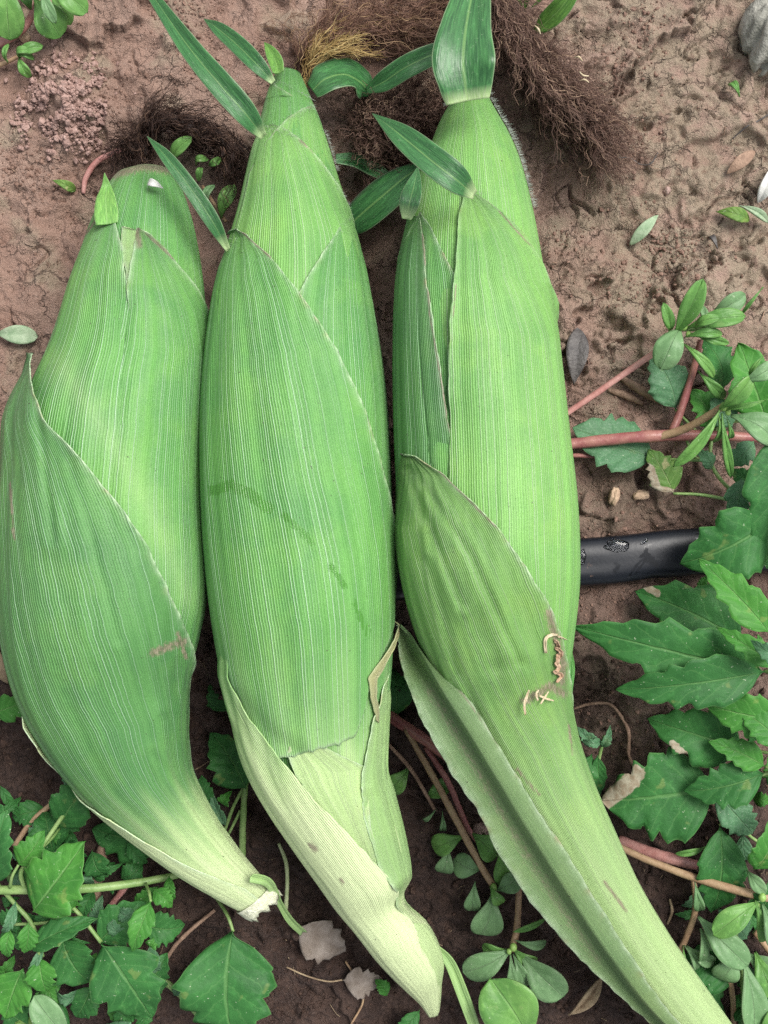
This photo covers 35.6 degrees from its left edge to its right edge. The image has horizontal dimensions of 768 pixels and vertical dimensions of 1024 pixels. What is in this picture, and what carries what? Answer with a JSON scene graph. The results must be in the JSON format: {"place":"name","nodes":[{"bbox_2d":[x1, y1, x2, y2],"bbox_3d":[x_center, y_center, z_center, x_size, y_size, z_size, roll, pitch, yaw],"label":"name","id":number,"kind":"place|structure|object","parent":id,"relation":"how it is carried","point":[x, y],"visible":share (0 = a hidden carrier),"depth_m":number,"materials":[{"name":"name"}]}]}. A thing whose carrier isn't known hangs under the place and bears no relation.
{"place":"outdoors","nodes":[
{"label":"outdoors","id":0,"kind":"place"},
{"bbox_2d":[0,0,767,1023],"bbox_3d":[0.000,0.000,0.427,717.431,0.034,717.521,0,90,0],"label":"ground","id":1,"kind":"structure","parent":0,"point":[694,66],"depth_m":0.42,"materials":[{"name":"soil"}]},
{"bbox_2d":[0,652,8,683],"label":"fallen leaf","id":2,"kind":"object","parent":1,"relation":"on","point":[3,676],"visible":0.82,"depth_m":0.42,"materials":[{"name":"beige plant"}]},
{"bbox_2d":[0,325,37,343],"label":"fallen leaf","id":3,"kind":"object","parent":1,"relation":"on","point":[19,334],"visible":1,"depth_m":0.42,"materials":[{"name":"green plant"}]},
{"bbox_2d":[0,41,42,77],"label":"purslane plant","id":4,"kind":"object","parent":1,"relation":"on","point":[26,50],"visible":1,"depth_m":0.41,"materials":[{"name":"green plant"}]},
{"bbox_2d":[0,694,48,845],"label":"goosefoot plant","id":5,"kind":"object","parent":1,"relation":"on","point":[9,711],"visible":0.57,"depth_m":0.42,"materials":[{"name":"green plant"}]},
{"bbox_2d":[19,32,30,42],"bbox_3d":[-0.126,-0.166,0.417,0.004,0.005,0.004,0,90,0],"label":"pebble","id":6,"kind":"object","parent":1,"relation":"on","point":[25,37],"visible":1,"depth_m":0.42,"materials":[{"name":"brown stone"}]},
{"bbox_2d":[0,0,88,46],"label":"purslane plant","id":7,"kind":"object","parent":1,"relation":"on","point":[53,19],"visible":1,"depth_m":0.41,"materials":[{"name":"green plant"}]},
{"bbox_2d":[52,180,75,192],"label":"fallen leaf","id":8,"kind":"object","parent":1,"relation":"on","point":[68,186],"visible":1,"depth_m":0.42,"materials":[{"name":"green plant"}]},
{"bbox_2d":[0,13,142,163],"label":"worm cast crumbs","id":9,"kind":"object","parent":1,"relation":"on","point":[68,92],"visible":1,"depth_m":0.42,"materials":[{"name":"brown soil"}]},
{"bbox_2d":[0,779,184,1023],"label":"goosefoot plant","id":10,"kind":"object","parent":1,"relation":"on","point":[129,984],"visible":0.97,"depth_m":0.40,"materials":[{"name":"green plant"}]},
{"bbox_2d":[87,845,106,916],"bbox_3d":[-0.103,0.130,0.428,0.010,0.011,0.036,0,90,0],"label":"stem piece","id":11,"kind":"object","parent":1,"relation":"on","point":[100,850],"visible":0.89,"depth_m":0.42,"materials":[{"name":"plant"}]},
{"bbox_2d":[81,147,121,193],"bbox_3d":[-0.101,-0.122,0.421,0.006,0.004,0.022,45,90,0],"label":"stem piece","id":12,"kind":"object","parent":1,"relation":"on","point":[95,163],"visible":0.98,"depth_m":0.42,"materials":[{"name":"pink plant"}]},
{"bbox_2d":[109,888,127,904],"bbox_3d":[-0.096,0.138,0.430,0.002,0.005,0.022,38,90,0],"label":"stem piece","id":13,"kind":"object","parent":1,"relation":"on","point":[118,896],"visible":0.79,"depth_m":0.43,"materials":[{"name":"pink plant"}]},
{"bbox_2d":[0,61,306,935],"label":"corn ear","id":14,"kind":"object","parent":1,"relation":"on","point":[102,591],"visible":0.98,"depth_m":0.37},
{"bbox_2d":[147,178,162,188],"bbox_3d":[-0.073,-0.104,0.380,0.005,0.004,0.003,0,90,0],"label":"petal","id":15,"kind":"object","parent":14,"relation":"on","point":[152,182],"visible":1,"depth_m":0.38,"materials":[{"name":"white plant"}]},
{"bbox_2d":[168,909,215,958],"bbox_3d":[-0.071,0.153,0.431,0.003,0.003,0.027,43,90,0],"label":"twig","id":16,"kind":"object","parent":1,"relation":"on","point":[188,932],"visible":1,"depth_m":0.43,"materials":[{"name":"brown wood"}]},
{"bbox_2d":[170,136,236,222],"bbox_3d":[-0.060,-0.116,0.411,0.014,0.014,0.030,-41,90,0],"label":"purslane plant","id":17,"kind":"object","parent":1,"relation":"on","point":[179,146],"visible":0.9,"depth_m":0.41,"materials":[{"name":"green plant"}]},
{"bbox_2d":[166,899,276,1023],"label":"goosefoot plant","id":18,"kind":"object","parent":1,"relation":"on","point":[228,978],"visible":0.99,"depth_m":0.41,"materials":[{"name":"green plant"}]},
{"bbox_2d":[198,684,248,856],"bbox_3d":[-0.056,0.094,0.423,0.021,0.013,0.070,6,90,0],"label":"goosefoot plant","id":19,"kind":"object","parent":1,"relation":"on","point":[225,764],"visible":0.8,"depth_m":0.42,"materials":[{"name":"green plant"}]},
{"bbox_2d":[278,843,288,909],"bbox_3d":[-0.036,0.130,0.425,0.004,0.005,0.025,0,90,0],"label":"stem piece","id":20,"kind":"object","parent":1,"relation":"on","point":[286,896],"visible":1,"depth_m":0.42,"materials":[{"name":"green plant"}]},
{"bbox_2d":[286,967,342,981],"bbox_3d":[-0.025,0.166,0.430,0.020,0.003,0.005,0,90,0],"label":"root","id":21,"kind":"object","parent":1,"relation":"on","point":[313,977],"visible":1,"depth_m":0.43,"materials":[{"name":"brown plant"}]},
{"bbox_2d":[299,920,345,963],"bbox_3d":[-0.022,0.154,0.431,0.016,0.008,0.016,-14,90,0],"label":"fallen leaf","id":22,"kind":"object","parent":1,"relation":"on","point":[320,941],"visible":1,"depth_m":0.43,"materials":[{"name":"grey plant"}]},
{"bbox_2d":[149,0,529,1023],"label":"corn ear","id":23,"kind":"object","parent":1,"relation":"on","point":[297,524],"visible":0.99,"depth_m":0.37},
{"bbox_2d":[345,961,363,1023],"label":"root","id":24,"kind":"object","parent":1,"relation":"on","point":[360,1008],"visible":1,"depth_m":0.43,"materials":[{"name":"brown plant"}]},
{"bbox_2d":[342,966,380,999],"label":"fallen leaf","id":25,"kind":"object","parent":1,"relation":"on","point":[360,984],"visible":1,"depth_m":0.43,"materials":[{"name":"grey plant"}]},
{"bbox_2d":[2,0,764,520],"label":"plant litter","id":26,"kind":"object","parent":1,"relation":"on","point":[390,226],"visible":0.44,"depth_m":0.42,"materials":[{"name":"plant"}]},
{"bbox_2d":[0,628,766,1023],"bbox_3d":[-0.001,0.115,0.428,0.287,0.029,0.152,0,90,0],"label":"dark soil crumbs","id":27,"kind":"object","parent":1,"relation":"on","point":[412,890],"visible":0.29,"depth_m":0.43,"materials":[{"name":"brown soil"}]},
{"bbox_2d":[1,615,766,1020],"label":"root litter","id":28,"kind":"object","parent":1,"relation":"on","point":[271,859],"visible":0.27,"depth_m":0.43,"materials":[{"name":"brown plant"}]},
{"bbox_2d":[375,668,419,1023],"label":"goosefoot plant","id":29,"kind":"object","parent":1,"relation":"on","point":[401,700],"visible":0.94,"depth_m":0.42,"materials":[{"name":"green plant"}]},
{"bbox_2d":[389,711,519,935],"bbox_3d":[0.021,0.107,0.422,0.034,0.013,0.095,-21,90,0],"label":"purslane plant","id":30,"kind":"object","parent":1,"relation":"on","point":[487,919],"visible":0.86,"depth_m":0.42,"materials":[{"name":"green plant"}]},
{"bbox_2d":[472,822,488,834],"bbox_3d":[0.035,0.115,0.430,0.007,0.008,0.006,0,90,0],"label":"pebble","id":31,"kind":"object","parent":1,"relation":"on","point":[480,828],"visible":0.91,"depth_m":0.43,"materials":[{"name":"brown stone"}]},
{"bbox_2d":[462,888,567,1023],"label":"purslane plant","id":32,"kind":"object","parent":1,"relation":"on","point":[512,997],"visible":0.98,"depth_m":0.41,"materials":[{"name":"green plant"}]},
{"bbox_2d":[325,0,731,1023],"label":"corn ear","id":33,"kind":"object","parent":1,"relation":"on","point":[487,534],"visible":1,"depth_m":0.37},
{"bbox_2d":[517,0,576,32],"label":"plant","id":34,"kind":"object","parent":1,"relation":"on","point":[554,13],"visible":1,"depth_m":0.40,"materials":[{"name":"green plant"}]},
{"bbox_2d":[560,142,571,150],"bbox_3d":[0.064,-0.127,0.416,0.005,0.006,0.004,0,90,0],"label":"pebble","id":35,"kind":"object","parent":1,"relation":"on","point":[565,146],"visible":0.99,"depth_m":0.41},
{"bbox_2d":[566,327,588,384],"bbox_3d":[0.068,-0.055,0.420,0.008,0.005,0.020,0,90,0],"label":"fallen leaf","id":36,"kind":"object","parent":1,"relation":"on","point":[577,353],"visible":1,"depth_m":0.42,"materials":[{"name":"grey plant"}]},
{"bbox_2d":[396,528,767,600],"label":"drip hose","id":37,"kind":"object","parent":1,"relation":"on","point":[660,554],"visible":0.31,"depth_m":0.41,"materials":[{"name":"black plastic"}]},
{"bbox_2d":[580,549,586,564],"bbox_3d":[0.068,0.015,0.411,0.003,0.001,0.006,0,90,0],"label":"water drop","id":38,"kind":"object","parent":37,"relation":"on","point":[583,555],"visible":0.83,"depth_m":0.41,"materials":[{"name":"white"}]},
{"bbox_2d":[603,539,628,552],"bbox_3d":[0.080,0.012,0.411,0.009,0.001,0.005,0,90,0],"label":"water drop","id":39,"kind":"object","parent":37,"relation":"on","point":[615,545],"visible":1,"depth_m":0.41,"materials":[{"name":"white"}]},
{"bbox_2d":[568,978,601,1015],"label":"fallen leaf","id":40,"kind":"object","parent":1,"relation":"on","point":[589,998],"visible":0.96,"depth_m":0.42,"materials":[{"name":"brown plant"}]},
{"bbox_2d":[577,725,611,794],"bbox_3d":[0.072,0.088,0.418,0.013,0.017,0.028,0,90,0],"label":"goosefoot plant","id":41,"kind":"object","parent":1,"relation":"on","point":[597,767],"visible":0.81,"depth_m":0.42,"materials":[{"name":"green plant"}]},
{"bbox_2d":[574,701,632,765],"bbox_3d":[0.081,0.076,0.421,0.029,0.009,0.011,44,90,0],"label":"root","id":42,"kind":"object","parent":1,"relation":"on","point":[622,718],"visible":1,"depth_m":0.42,"materials":[{"name":"brown plant"}]},
{"bbox_2d":[608,487,619,506],"bbox_3d":[0.080,-0.005,0.416,0.004,0.005,0.007,0,90,0],"label":"pebble","id":43,"kind":"object","parent":1,"relation":"on","point":[613,496],"visible":1,"depth_m":0.41,"materials":[{"name":"beige stone"}]},
{"bbox_2d":[607,388,643,405],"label":"twig","id":44,"kind":"object","parent":1,"relation":"on","point":[628,396],"visible":1,"depth_m":0.42,"materials":[{"name":"brown wood"}]},
{"bbox_2d":[618,153,657,165],"bbox_3d":[0.089,-0.123,0.418,0.014,0.002,0.004,0,90,0],"label":"root","id":45,"kind":"object","parent":1,"relation":"on","point":[639,163],"visible":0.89,"depth_m":0.42,"materials":[{"name":"brown plant"}]},
{"bbox_2d":[633,490,648,499],"bbox_3d":[0.090,-0.006,0.416,0.006,0.003,0.004,0,90,0],"label":"pebble","id":46,"kind":"object","parent":1,"relation":"on","point":[640,494],"visible":1,"depth_m":0.41,"materials":[{"name":"beige stone"}]},
{"bbox_2d":[621,377,661,404],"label":"twig","id":47,"kind":"object","parent":1,"relation":"on","point":[639,389],"visible":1,"depth_m":0.42,"materials":[{"name":"brown wood"}]},
{"bbox_2d":[629,214,658,245],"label":"fallen leaf","id":48,"kind":"object","parent":1,"relation":"on","point":[642,230],"visible":1,"depth_m":0.42,"materials":[{"name":"green plant"}]},
{"bbox_2d":[619,835,697,869],"bbox_3d":[0.097,0.121,0.424,0.028,0.012,0.011,0,90,0],"label":"stem piece","id":49,"kind":"object","parent":1,"relation":"on","point":[669,858],"visible":0.98,"depth_m":0.42,"materials":[{"name":"pink plant"}]},
{"bbox_2d":[568,278,763,429],"bbox_3d":[0.099,-0.049,0.399,0.038,0.028,0.075,41,90,0],"label":"purslane plant","id":50,"kind":"object","parent":1,"relation":"on","point":[666,353],"visible":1,"depth_m":0.39,"materials":[{"name":"green plant"}]},
{"bbox_2d":[663,186,670,195],"bbox_3d":[0.100,-0.114,0.422,0.004,0.004,0.004,0,90,0],"label":"pebble","id":51,"kind":"object","parent":1,"relation":"on","point":[666,190],"visible":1,"depth_m":0.42,"materials":[{"name":"stone"}]},
{"bbox_2d":[571,354,767,477],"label":"purslane plant","id":52,"kind":"object","parent":1,"relation":"on","point":[754,425],"visible":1,"depth_m":0.39,"materials":[{"name":"green plant"}]},
{"bbox_2d":[666,899,673,924],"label":"twig","id":53,"kind":"object","parent":1,"relation":"on","point":[671,912],"visible":1,"depth_m":0.42,"materials":[{"name":"brown wood"}]},
{"bbox_2d":[572,339,767,508],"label":"goosefoot plant","id":54,"kind":"object","parent":1,"relation":"on","point":[666,389],"visible":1,"depth_m":0.41,"materials":[{"name":"green plant"}]},
{"bbox_2d":[575,446,767,859],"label":"goosefoot plant","id":55,"kind":"object","parent":1,"relation":"on","point":[696,649],"visible":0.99,"depth_m":0.39,"materials":[{"name":"green plant"}]},
{"bbox_2d":[621,844,767,1023],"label":"purslane plant","id":56,"kind":"object","parent":1,"relation":"on","point":[724,942],"visible":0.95,"depth_m":0.41,"materials":[{"name":"green plant"}]},
{"bbox_2d":[708,234,717,248],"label":"fallen leaf","id":57,"kind":"object","parent":1,"relation":"on","point":[713,238],"visible":1,"depth_m":0.42,"materials":[{"name":"grey plant"}]},
{"bbox_2d":[675,803,767,1023],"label":"goosefoot plant","id":58,"kind":"object","parent":1,"relation":"on","point":[722,858],"visible":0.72,"depth_m":0.41,"materials":[{"name":"green plant"}]},
{"bbox_2d":[716,207,749,222],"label":"fallen leaf","id":59,"kind":"object","parent":1,"relation":"on","point":[739,214],"visible":1,"depth_m":0.42,"materials":[{"name":"green plant"}]},
{"bbox_2d":[728,80,739,96],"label":"fallen leaf","id":60,"kind":"object","parent":1,"relation":"on","point":[734,84],"visible":1,"depth_m":0.42,"materials":[{"name":"green plant"}]},
{"bbox_2d":[726,150,755,173],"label":"fallen leaf","id":61,"kind":"object","parent":1,"relation":"on","point":[741,160],"visible":1,"depth_m":0.42,"materials":[{"name":"beige plant"}]},
{"bbox_2d":[732,114,767,138],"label":"root","id":62,"kind":"object","parent":1,"relation":"on","point":[749,125],"visible":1,"depth_m":0.42,"materials":[{"name":"brown plant"}]},
{"bbox_2d":[738,0,767,76],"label":"rock","id":63,"kind":"object","parent":1,"relation":"on","point":[753,31],"visible":1,"depth_m":0.41,"materials":[{"name":"grey stone"}]},
{"bbox_2d":[739,205,767,222],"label":"fallen leaf","id":64,"kind":"object","parent":1,"relation":"on","point":[760,214],"visible":1,"depth_m":0.42,"materials":[{"name":"green plant"}]},
{"bbox_2d":[757,172,767,202],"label":"petal","id":65,"kind":"object","parent":1,"relation":"on","point":[762,193],"visible":1,"depth_m":0.42,"materials":[{"name":"white plant"}]}
]}

